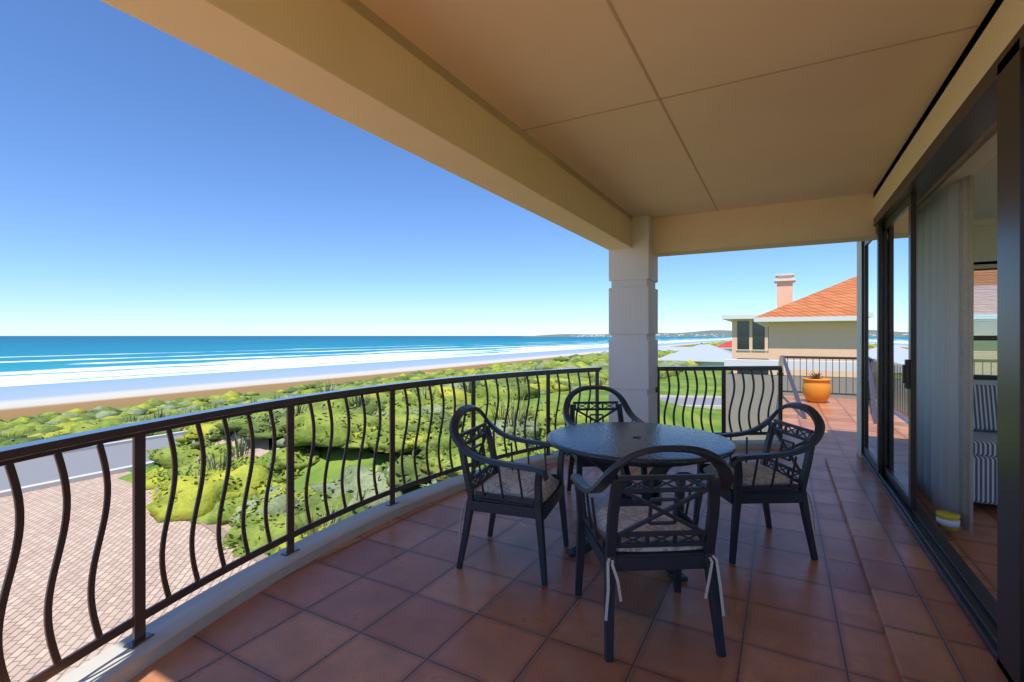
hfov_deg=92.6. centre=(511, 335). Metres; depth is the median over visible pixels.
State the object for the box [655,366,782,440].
straight railing
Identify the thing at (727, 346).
red roof house
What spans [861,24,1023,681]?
sliding door frame
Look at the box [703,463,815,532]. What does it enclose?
chair cushion
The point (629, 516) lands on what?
chair cushion
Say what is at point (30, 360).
sea water
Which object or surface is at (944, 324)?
vertical blinds
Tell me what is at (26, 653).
paved forecourt
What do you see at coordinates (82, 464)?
coast road
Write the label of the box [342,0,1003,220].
verandah ceiling
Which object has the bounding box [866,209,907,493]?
sliding door glass
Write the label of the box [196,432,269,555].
gravel bed
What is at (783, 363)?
terrace railing
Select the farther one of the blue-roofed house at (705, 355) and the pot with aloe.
the blue-roofed house at (705, 355)
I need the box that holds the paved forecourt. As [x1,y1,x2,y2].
[0,472,267,681]
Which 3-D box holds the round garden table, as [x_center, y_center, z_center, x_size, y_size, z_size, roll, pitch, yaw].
[0.832,1.050,3.255,1.200,0.759,1.200,0,0,29]
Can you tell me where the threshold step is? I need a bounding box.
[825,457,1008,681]
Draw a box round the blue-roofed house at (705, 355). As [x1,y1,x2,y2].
[658,344,731,365]
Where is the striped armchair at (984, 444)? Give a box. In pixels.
[973,384,996,504]
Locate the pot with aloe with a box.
[802,372,831,402]
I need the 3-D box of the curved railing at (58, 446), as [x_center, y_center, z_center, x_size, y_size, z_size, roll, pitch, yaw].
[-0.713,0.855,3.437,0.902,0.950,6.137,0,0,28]
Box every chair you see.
[449,404,570,585]
[563,385,646,490]
[570,445,733,661]
[693,402,824,563]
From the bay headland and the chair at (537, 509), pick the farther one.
the bay headland
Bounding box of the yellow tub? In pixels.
[936,510,960,530]
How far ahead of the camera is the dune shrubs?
15.51 m
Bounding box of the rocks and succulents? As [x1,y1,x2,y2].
[231,438,285,526]
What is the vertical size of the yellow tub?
0.105 m
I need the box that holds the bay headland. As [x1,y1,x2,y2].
[523,330,731,336]
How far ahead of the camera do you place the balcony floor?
2.52 m
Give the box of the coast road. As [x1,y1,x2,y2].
[0,379,720,497]
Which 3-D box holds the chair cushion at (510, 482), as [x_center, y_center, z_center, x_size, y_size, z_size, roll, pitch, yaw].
[0.011,1.061,3.099,0.516,0.339,0.536,0,0,19]
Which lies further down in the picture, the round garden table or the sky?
the round garden table
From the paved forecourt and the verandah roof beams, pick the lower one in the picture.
the paved forecourt
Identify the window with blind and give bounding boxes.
[974,261,996,379]
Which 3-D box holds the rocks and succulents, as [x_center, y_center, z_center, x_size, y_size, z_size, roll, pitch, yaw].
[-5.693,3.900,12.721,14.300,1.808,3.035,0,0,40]
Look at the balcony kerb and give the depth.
2.62 m
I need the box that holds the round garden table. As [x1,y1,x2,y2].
[547,422,735,581]
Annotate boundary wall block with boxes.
[724,359,856,439]
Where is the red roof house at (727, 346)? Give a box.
[716,341,731,351]
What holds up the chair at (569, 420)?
on the balcony floor
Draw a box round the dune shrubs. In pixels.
[0,340,728,557]
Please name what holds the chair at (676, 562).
on the balcony floor
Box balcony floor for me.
[127,395,996,681]
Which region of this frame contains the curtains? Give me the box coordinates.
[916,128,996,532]
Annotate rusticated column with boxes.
[609,215,657,423]
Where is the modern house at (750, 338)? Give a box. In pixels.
[722,314,768,374]
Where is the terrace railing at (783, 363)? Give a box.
[777,355,996,435]
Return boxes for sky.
[0,0,856,335]
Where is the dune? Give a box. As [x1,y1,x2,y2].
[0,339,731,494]
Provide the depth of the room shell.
5.09 m
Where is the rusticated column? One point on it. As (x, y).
(633, 330)
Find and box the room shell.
[857,124,996,456]
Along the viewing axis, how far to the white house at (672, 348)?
124.00 m
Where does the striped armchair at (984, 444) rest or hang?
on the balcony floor
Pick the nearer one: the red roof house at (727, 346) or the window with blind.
the window with blind
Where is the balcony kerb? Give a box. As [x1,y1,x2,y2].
[55,440,790,681]
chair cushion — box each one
[459,469,558,540]
[591,506,724,620]
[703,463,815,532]
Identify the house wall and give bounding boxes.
[860,0,1023,458]
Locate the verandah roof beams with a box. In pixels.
[100,0,876,256]
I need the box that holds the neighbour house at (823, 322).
[754,270,996,377]
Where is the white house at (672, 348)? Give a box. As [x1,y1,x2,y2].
[658,347,690,350]
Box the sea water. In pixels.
[0,336,731,386]
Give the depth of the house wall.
2.50 m
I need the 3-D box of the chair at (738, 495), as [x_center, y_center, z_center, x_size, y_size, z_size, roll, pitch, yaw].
[1.648,0.930,3.300,0.664,0.945,0.661,0,0,-2]
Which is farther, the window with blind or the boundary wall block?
the boundary wall block
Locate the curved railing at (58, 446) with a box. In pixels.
[0,367,601,681]

